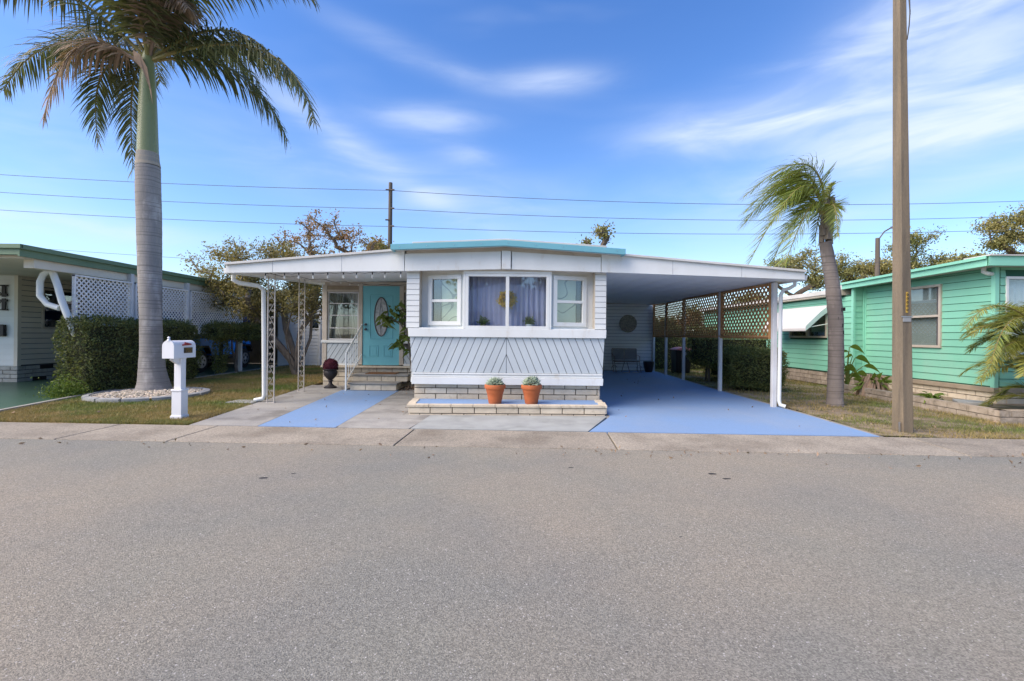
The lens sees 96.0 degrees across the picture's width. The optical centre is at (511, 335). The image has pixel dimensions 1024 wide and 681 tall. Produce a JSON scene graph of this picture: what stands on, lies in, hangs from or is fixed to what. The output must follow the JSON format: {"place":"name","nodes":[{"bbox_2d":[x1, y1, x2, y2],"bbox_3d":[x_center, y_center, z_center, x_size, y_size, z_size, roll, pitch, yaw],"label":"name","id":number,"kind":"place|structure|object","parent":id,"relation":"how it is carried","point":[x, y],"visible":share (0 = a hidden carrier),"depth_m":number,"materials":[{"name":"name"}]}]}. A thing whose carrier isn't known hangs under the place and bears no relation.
{"place":"outdoors","nodes":[
{"label":"outdoors","id":0,"kind":"place"},
{"bbox_2d":[0,363,277,408],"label":"green pad","id":1,"kind":"object","parent":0,"point":[12,394],"visible":0.07,"depth_m":10.54,"materials":[{"name":"paint"}]},
{"bbox_2d":[0,244,291,381],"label":"beige house","id":2,"kind":"structure","parent":1,"relation":"on","point":[38,280],"depth_m":12.00,"materials":[{"name":"plastic"}]},
{"bbox_2d":[0,325,5,335],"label":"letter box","id":3,"kind":"object","parent":2,"relation":"attached to","point":[2,330],"visible":1,"depth_m":11.90,"materials":[{"name":"black metal"}]},
{"bbox_2d":[0,285,8,309],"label":"wall monogram","id":4,"kind":"object","parent":2,"relation":"attached to","point":[3,301],"depth_m":11.93,"materials":[{"name":"black metal"}]},
{"bbox_2d":[41,288,82,328],"bbox_3d":[-12.948,-0.769,13.185,0.250,1.200,1.170,1,0,0],"label":"window","id":5,"kind":"structure","parent":2,"relation":"in","point":[49,317],"depth_m":13.09,"materials":[{"name":"black glass"}]},
{"bbox_2d":[72,274,241,333],"bbox_3d":[-9.541,-0.677,13.135,0.075,1.285,6.230,1,0,0],"label":"white lattice screen","id":6,"kind":"object","parent":2,"relation":"attached to","point":[188,314],"visible":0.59,"depth_m":11.52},
{"bbox_2d":[162,312,252,372],"bbox_3d":[-10.878,0.251,16.475,2.150,1.998,3.950,1,0,0],"label":"parked jeep","id":7,"kind":"object","parent":1,"relation":"on","point":[208,357],"visible":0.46,"depth_m":15.81,"materials":[{"name":"metal"}]},
{"bbox_2d":[200,320,266,373],"bbox_3d":[-9.267,0.395,15.492,0.997,1.802,3.148,1,0,0],"label":"clipped hedge","id":8,"kind":"object","parent":1,"relation":"on","point":[220,335],"visible":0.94,"depth_m":14.89,"materials":[{"name":"green plant"}]},
{"bbox_2d":[0,365,323,424],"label":"lawn","id":9,"kind":"structure","parent":0,"point":[170,407],"depth_m":8.30,"materials":[{"name":"plant"}]},
{"bbox_2d":[81,387,209,402],"bbox_3d":[-7.633,1.214,9.720,2.120,0.139,2.120,1,0,0],"label":"stone ring","id":10,"kind":"object","parent":9,"relation":"on","point":[121,395],"visible":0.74,"depth_m":9.23,"materials":[{"name":"white stone"}]},
{"bbox_2d":[0,0,320,390],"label":"royal palm","id":11,"kind":"object","parent":9,"relation":"on","point":[165,34],"visible":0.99,"depth_m":9.95,"materials":[{"name":"green plant"}]},
{"bbox_2d":[162,337,195,418],"bbox_3d":[-5.178,0.665,7.170,0.195,1.287,0.500,1,0,0],"label":"mailbox","id":12,"kind":"object","parent":9,"relation":"on","point":[177,353],"visible":0.98,"depth_m":7.14,"materials":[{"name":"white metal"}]},
{"bbox_2d":[162,341,174,358],"bbox_3d":[-5.177,0.217,6.949,0.178,0.274,0.028,1,0,0],"label":"door","id":13,"kind":"structure","parent":12,"relation":"in","point":[168,347],"depth_m":6.93,"materials":[{"name":"white metal"}]},
{"bbox_2d":[225,399,260,403],"bbox_3d":[-5.198,1.293,8.940,0.529,0.030,0.399,1,0,0],"label":"splash block","id":14,"kind":"object","parent":9,"relation":"on","point":[249,402],"depth_m":8.85,"materials":[{"name":"grey concrete"}]},
{"bbox_2d":[177,233,335,374],"bbox_3d":[-7.758,-1.007,14.855,6.006,4.674,3.527,1,0,0],"label":"crape tree","id":15,"kind":"object","parent":9,"relation":"on","point":[249,297],"visible":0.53,"depth_m":14.58,"materials":[{"name":"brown plant"}]},
{"bbox_2d":[277,304,321,365],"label":"white shed","id":16,"kind":"structure","parent":9,"relation":"on","point":[313,355],"depth_m":18.99,"materials":[{"name":"plastic"}]},
{"bbox_2d":[259,390,398,427],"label":"blue walk","id":17,"kind":"structure","parent":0,"point":[341,408],"depth_m":8.04,"materials":[{"name":"paint"}]},
{"bbox_2d":[345,324,362,390],"bbox_3d":[-3.888,0.506,11.365,0.035,1.603,1.171,1,0,0],"label":"handrail","id":18,"kind":"object","parent":17,"relation":"on","point":[347,351],"visible":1,"depth_m":11.11,"materials":[{"name":"white metal"}]},
{"bbox_2d":[348,372,410,390],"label":"brick steps","id":19,"kind":"structure","parent":17,"relation":"on","point":[379,382],"depth_m":11.29,"materials":[{"name":"brick"}]},
{"bbox_2d":[365,372,399,373],"bbox_3d":[-3.250,0.957,11.580,0.760,0.014,0.440,1,0,0],"label":"door mat","id":20,"kind":"object","parent":19,"relation":"on","point":[382,373],"depth_m":11.50,"materials":[{"name":"brown fabric"}]},
{"bbox_2d":[190,385,609,431],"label":"walkway","id":21,"kind":"structure","parent":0,"point":[389,413],"depth_m":7.34,"materials":[{"name":"concrete"}]},
{"bbox_2d":[322,358,338,388],"bbox_3d":[-4.467,0.932,11.352,0.382,0.739,0.382,1,0,0],"label":"urn","id":22,"kind":"object","parent":21,"relation":"on","point":[330,368],"visible":1,"depth_m":11.24,"materials":[{"name":"stone"}]},
{"bbox_2d":[375,301,413,389],"bbox_3d":[-2.708,0.248,10.977,1.053,2.177,0.628,1,0,-14],"label":"climbing plant","id":23,"kind":"object","parent":21,"relation":"on","point":[387,321],"visible":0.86,"depth_m":10.93,"materials":[{"name":"green plant"}]},
{"bbox_2d":[401,385,414,390],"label":"leaf litter","id":24,"kind":"object","parent":21,"relation":"on","point":[408,387],"visible":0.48,"depth_m":11.14,"materials":[{"name":"brown plant"}]},
{"bbox_2d":[407,398,606,415],"bbox_3d":[-0.088,1.290,8.125,3.469,0.232,0.870,1,0,0],"label":"brick planter","id":25,"kind":"object","parent":21,"relation":"on","point":[416,406],"visible":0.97,"depth_m":7.76,"materials":[{"name":"beige brick"}]},
{"bbox_2d":[484,377,505,403],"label":"potted succulent","id":26,"kind":"object","parent":25,"relation":"on","point":[495,387],"visible":1,"depth_m":7.91,"materials":[{"name":"ceramic"}]},
{"bbox_2d":[521,375,541,403],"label":"potted succulent","id":27,"kind":"object","parent":25,"relation":"on","point":[531,392],"visible":1,"depth_m":7.93,"materials":[{"name":"ceramic"}]},
{"bbox_2d":[52,249,958,266],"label":"power line","id":28,"kind":"object","parent":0,"point":[780,266],"visible":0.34,"depth_m":33.99,"materials":[{"name":"metal"}]},
{"bbox_2d":[0,439,1023,680],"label":"street","id":29,"kind":"structure","parent":0,"point":[155,561],"depth_m":2.70,"materials":[{"name":"grey asphalt"}]},
{"bbox_2d":[12,371,1023,468],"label":"leaf litter","id":30,"kind":"object","parent":29,"relation":"on","point":[1022,454],"visible":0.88,"depth_m":5.51,"materials":[{"name":"brown plant"}]},
{"bbox_2d":[0,422,1023,456],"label":"apron","id":31,"kind":"object","parent":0,"point":[594,440],"visible":0.75,"depth_m":5.99,"materials":[{"name":"concrete"}]},
{"bbox_2d":[0,0,1023,319],"label":"sky","id":32,"kind":"structure","parent":0,"point":[666,103],"materials":[{"name":"blue"}]},
{"bbox_2d":[249,363,855,390],"bbox_3d":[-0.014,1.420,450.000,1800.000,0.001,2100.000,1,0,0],"label":"ground","id":33,"kind":"structure","parent":0,"point":[406,386],"depth_m":14.57,"materials":[{"name":"soil"}]},
{"bbox_2d":[30,371,99,398],"bbox_3d":[-9.153,1.006,9.461,1.170,0.642,0.981,1,0,0],"label":"shrub","id":34,"kind":"object","parent":33,"relation":"on","point":[58,391],"visible":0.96,"depth_m":9.38,"materials":[{"name":"green plant"}]},
{"bbox_2d":[50,312,204,392],"bbox_3d":[-9.333,0.398,11.546,1.132,1.842,3.962,1,0,0],"label":"clipped hedge","id":35,"kind":"object","parent":33,"relation":"on","point":[97,354],"visible":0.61,"depth_m":10.34,"materials":[{"name":"green plant"}]},
{"bbox_2d":[0,365,285,411],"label":"pad edge","id":36,"kind":"object","parent":33,"relation":"on","point":[26,405],"visible":0.1,"depth_m":8.98,"materials":[{"name":"concrete"}]},
{"bbox_2d":[223,300,277,362],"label":"shed wall","id":37,"kind":"structure","parent":33,"relation":"on","point":[256,354],"depth_m":20.50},
{"bbox_2d":[268,208,386,300],"bbox_3d":[-8.500,-2.329,21.988,6.222,7.214,2.846,1,0,-6],"label":"autumn tree","id":38,"kind":"object","parent":33,"relation":"on","point":[335,239],"visible":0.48,"depth_m":21.56,"materials":[{"name":"brown plant"}]},
{"bbox_2d":[355,237,393,250],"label":"round tree","id":39,"kind":"object","parent":33,"relation":"on","point":[383,246],"visible":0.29,"depth_m":29.63,"materials":[{"name":"green plant"}]},
{"bbox_2d":[385,182,394,248],"bbox_3d":[-7.957,-4.319,29.989,0.575,11.200,0.363,1,0,0],"label":"wooden pole","id":40,"kind":"object","parent":33,"relation":"on","point":[390,208],"visible":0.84,"depth_m":29.89,"materials":[{"name":"brown wood"}]},
{"bbox_2d":[0,174,1016,204],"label":"power line","id":41,"kind":"object","parent":40,"relation":"attached to","point":[511,197],"visible":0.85,"depth_m":29.99,"materials":[{"name":"metal"}]},
{"bbox_2d":[0,192,1019,220],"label":"power line","id":42,"kind":"object","parent":40,"relation":"attached to","point":[477,213],"visible":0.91,"depth_m":29.99,"materials":[{"name":"metal"}]},
{"bbox_2d":[5,210,1023,233],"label":"power line","id":43,"kind":"object","parent":40,"relation":"attached to","point":[476,229],"visible":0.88,"depth_m":29.99,"materials":[{"name":"metal"}]},
{"bbox_2d":[575,219,615,245],"bbox_3d":[6.167,-3.540,34.044,2.921,9.925,1.792,1,0,18],"label":"round tree","id":44,"kind":"object","parent":33,"relation":"on","point":[601,231],"visible":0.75,"depth_m":33.86,"materials":[{"name":"green plant"}]},
{"bbox_2d":[661,308,701,330],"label":"yard tree","id":45,"kind":"object","parent":33,"relation":"on","point":[689,319],"visible":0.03,"depth_m":29.49,"materials":[{"name":"green plant"}]},
{"bbox_2d":[655,324,728,369],"bbox_3d":[7.269,0.475,19.659,3.659,2.044,1.844,1,0,0],"label":"dark shrub","id":46,"kind":"object","parent":33,"relation":"on","point":[672,342],"visible":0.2,"depth_m":19.13,"materials":[{"name":"green plant"}]},
{"bbox_2d":[686,292,787,321],"bbox_3d":[14.362,-0.916,29.770,7.480,4.852,4.215,1,0,0],"label":"yard tree","id":47,"kind":"object","parent":33,"relation":"on","point":[734,300],"visible":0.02,"depth_m":29.82,"materials":[{"name":"green plant"}]},
{"bbox_2d":[763,243,844,295],"bbox_3d":[23.129,-2.973,37.809,7.966,9.132,4.212,1,0,0],"label":"yard tree","id":48,"kind":"object","parent":33,"relation":"on","point":[815,282],"visible":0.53,"depth_m":37.57,"materials":[{"name":"green plant"}]},
{"bbox_2d":[700,254,1023,403],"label":"green house","id":49,"kind":"structure","parent":33,"relation":"on","point":[945,297],"depth_m":10.50,"materials":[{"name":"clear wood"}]},
{"bbox_2d":[789,313,827,337],"bbox_3d":[9.279,-0.348,14.250,0.350,1.000,1.800,1,0,0],"label":"window","id":50,"kind":"structure","parent":49,"relation":"in","point":[821,331],"depth_m":14.18,"materials":[{"name":"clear glass"}]},
{"bbox_2d":[911,284,942,347],"bbox_3d":[9.457,-0.421,10.695,0.125,1.410,1.170,1,0,0],"label":"window","id":51,"kind":"structure","parent":49,"relation":"in","point":[923,298],"depth_m":10.55,"materials":[{"name":"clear glass"}]},
{"bbox_2d":[1005,276,1023,358],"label":"window","id":52,"kind":"structure","parent":49,"relation":"in","point":[1014,286],"depth_m":9.13,"materials":[{"name":"white glass"}]},
{"bbox_2d":[820,248,913,282],"bbox_3d":[29.153,-2.704,37.816,6.766,8.709,4.142,1,0,0],"label":"yard tree","id":53,"kind":"object","parent":33,"relation":"on","point":[854,272],"visible":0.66,"depth_m":37.56,"materials":[{"name":"green plant"}]},
{"bbox_2d":[875,226,891,275],"bbox_3d":[28.439,-3.307,35.000,1.790,9.900,0.400,1,0,0],"label":"lamp pole","id":54,"kind":"object","parent":33,"relation":"on","point":[877,256],"visible":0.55,"depth_m":34.89,"materials":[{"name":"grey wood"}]},
{"bbox_2d":[871,224,963,269],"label":"oak tree","id":55,"kind":"object","parent":33,"relation":"on","point":[914,243],"visible":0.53,"depth_m":41.70,"materials":[{"name":"green plant"}]},
{"bbox_2d":[936,247,998,263],"bbox_3d":[35.477,-2.633,35.943,4.129,8.698,3.576,1,0,0],"label":"round tree","id":56,"kind":"object","parent":33,"relation":"on","point":[962,256],"visible":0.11,"depth_m":35.81,"materials":[{"name":"green plant"}]},
{"bbox_2d":[966,203,1023,253],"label":"oak tree","id":57,"kind":"object","parent":33,"relation":"on","point":[1006,238],"visible":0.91,"depth_m":39.77,"materials":[{"name":"green plant"}]},
{"bbox_2d":[643,361,653,371],"bbox_3d":[5.158,1.195,17.400,0.400,0.400,0.400,1,0,0],"label":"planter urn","id":58,"kind":"object","parent":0,"point":[648,366],"visible":0.99,"depth_m":17.27,"materials":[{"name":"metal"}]},
{"bbox_2d":[589,370,878,436],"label":"driveway","id":59,"kind":"structure","parent":0,"point":[693,408],"depth_m":8.15,"materials":[{"name":"blue paint"}]},
{"bbox_2d":[223,239,807,407],"bbox_3d":[0.142,-0.181,14.306,10.840,3.085,12.387,1,0,0],"label":"mobile home","id":60,"kind":"object","parent":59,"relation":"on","point":[577,302],"visible":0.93,"depth_m":8.56,"materials":[{"name":"white plastic"}]},
{"bbox_2d":[264,272,401,285],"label":"string lights","id":61,"kind":"object","parent":60,"relation":"hanging from","point":[284,277],"visible":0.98,"depth_m":8.45},
{"bbox_2d":[327,292,358,339],"bbox_3d":[-4.395,-0.499,12.094,0.810,1.250,0.188,1,0,0],"label":"window","id":62,"kind":"structure","parent":60,"relation":"in","point":[335,299],"depth_m":12.15,"materials":[{"name":"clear glass"}]},
{"bbox_2d":[362,286,399,364],"bbox_3d":[-3.403,-0.246,11.960,0.954,2.055,0.120,1,0,0],"label":"door","id":63,"kind":"structure","parent":60,"relation":"in","point":[377,339],"depth_m":11.98,"materials":[{"name":"teal wood"}]},
{"bbox_2d":[428,274,461,324],"bbox_3d":[-1.217,-0.652,8.664,0.710,1.000,0.175,1,0,15],"label":"window","id":64,"kind":"structure","parent":60,"relation":"in","point":[451,299],"depth_m":8.71,"materials":[{"name":"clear glass"}]},
{"bbox_2d":[496,291,517,308],"bbox_3d":[-0.099,-0.673,8.620,0.427,0.396,0.184,1,0,0],"label":"wreath","id":65,"kind":"object","parent":60,"relation":"hanging from","point":[512,299],"visible":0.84,"depth_m":8.60,"materials":[{"name":"yellow plant"}]},
{"bbox_2d":[465,273,549,328],"bbox_3d":[-0.084,-0.641,8.588,1.540,1.100,0.277,1,0,0],"label":"window","id":66,"kind":"structure","parent":60,"relation":"in","point":[531,291],"depth_m":8.70,"materials":[{"name":"clear glass"}]},
{"bbox_2d":[476,315,489,325],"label":"window plant","id":67,"kind":"object","parent":66,"relation":"in","point":[483,321],"depth_m":8.62,"materials":[{"name":"green plant"}]},
{"bbox_2d":[522,316,534,325],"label":"window plant","id":68,"kind":"object","parent":66,"relation":"in","point":[529,321],"depth_m":8.61,"materials":[{"name":"green plant"}]},
{"bbox_2d":[553,275,586,326],"bbox_3d":[1.040,-0.630,8.663,0.710,1.000,0.175,1,0,-15],"label":"window","id":69,"kind":"structure","parent":60,"relation":"in","point":[564,287],"depth_m":8.71,"materials":[{"name":"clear glass"}]},
{"bbox_2d":[619,315,636,331],"bbox_3d":[4.525,-0.450,17.937,0.688,0.688,0.046,1,0,0],"label":"wall medallion","id":70,"kind":"object","parent":60,"relation":"attached to","point":[627,323],"depth_m":17.93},
{"bbox_2d":[653,283,770,338],"bbox_3d":[5.254,-0.550,13.401,0.181,1.264,8.812,1,0,2],"label":"lattice screen","id":71,"kind":"object","parent":60,"relation":"attached to","point":[700,330],"visible":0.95,"depth_m":11.58,"materials":[{"name":"white wood"}]},
{"bbox_2d":[612,348,641,372],"bbox_3d":[4.249,0.949,17.250,1.129,0.885,0.532,1,0,0],"label":"garden bench","id":72,"kind":"object","parent":59,"relation":"on","point":[631,355],"visible":1,"depth_m":17.46,"materials":[{"name":"metal"}]},
{"bbox_2d":[659,372,882,436],"bbox_3d":[5.319,1.463,12.276,0.185,0.120,11.864,1,0,2],"label":"driveway edge","id":73,"kind":"object","parent":59,"relation":"on","point":[782,407],"visible":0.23,"depth_m":8.56,"materials":[{"name":"concrete"}]},
{"bbox_2d":[655,368,1023,438],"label":"lawn","id":74,"kind":"structure","parent":0,"point":[837,411],"depth_m":8.26,"materials":[{"name":"plant"}]},
{"bbox_2d":[669,347,691,372],"bbox_3d":[6.241,0.932,17.038,0.634,0.980,0.757,1,0,0],"label":"trash bin","id":75,"kind":"object","parent":74,"relation":"on","point":[676,358],"visible":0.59,"depth_m":16.74,"materials":[{"name":"black plastic"}]},
{"bbox_2d":[685,330,770,381],"bbox_3d":[6.677,0.631,14.302,2.205,1.663,2.133,1,0,0],"label":"clipped hedge","id":76,"kind":"object","parent":74,"relation":"on","point":[704,352],"visible":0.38,"depth_m":13.79,"materials":[{"name":"green plant"}]},
{"bbox_2d":[717,342,790,391],"bbox_3d":[6.227,0.820,11.971,1.565,1.271,1.454,1,0,0],"label":"clipped hedge","id":77,"kind":"object","parent":74,"relation":"on","point":[747,366],"visible":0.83,"depth_m":11.58,"materials":[{"name":"green plant"}]},
{"bbox_2d":[737,153,848,406],"bbox_3d":[5.651,-1.041,9.404,2.057,4.914,2.134,1,0,26],"label":"queen palm","id":78,"kind":"object","parent":74,"relation":"on","point":[802,190],"visible":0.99,"depth_m":9.20,"materials":[{"name":"green plant"}]},
{"bbox_2d":[892,0,913,432],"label":"utility pole","id":79,"kind":"object","parent":74,"relation":"on","point":[902,395],"visible":0.98,"depth_m":6.68,"materials":[{"name":"wood"}]},
{"bbox_2d":[844,384,1023,423],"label":"stone border","id":80,"kind":"object","parent":74,"relation":"on","point":[1005,415],"visible":0.64,"depth_m":8.35,"materials":[{"name":"beige stone"}]},
{"bbox_2d":[854,385,1023,408],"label":"bed soil","id":81,"kind":"structure","parent":80,"relation":"in","point":[1007,406],"depth_m":8.73,"materials":[{"name":"brown soil"}]},
{"bbox_2d":[844,344,879,384],"bbox_3d":[8.543,0.784,11.556,1.408,1.105,0.464,1,0,-11],"label":"banana plant","id":82,"kind":"object","parent":81,"relation":"on","point":[848,367],"visible":0.62,"depth_m":11.64,"materials":[{"name":"green plant"}]},
{"bbox_2d":[850,372,891,396],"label":"lily plant","id":83,"kind":"object","parent":81,"relation":"on","point":[879,381],"visible":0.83,"depth_m":10.74,"materials":[{"name":"green plant"}]},
{"bbox_2d":[916,391,946,404],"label":"lily","id":84,"kind":"object","parent":81,"relation":"on","point":[934,396],"visible":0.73,"depth_m":9.09,"materials":[{"name":"green plant"}]},
{"bbox_2d":[952,399,990,405],"bbox_3d":[8.862,1.298,8.861,0.487,0.050,0.606,1,0,35],"label":"flat stone","id":85,"kind":"object","parent":81,"relation":"on","point":[974,402],"visible":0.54,"depth_m":8.82,"materials":[{"name":"grey stone"}]},
{"bbox_2d":[957,301,1023,406],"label":"date palm","id":86,"kind":"object","parent":81,"relation":"on","point":[1014,344],"visible":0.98,"depth_m":7.98,"materials":[{"name":"green plant"}]}
]}

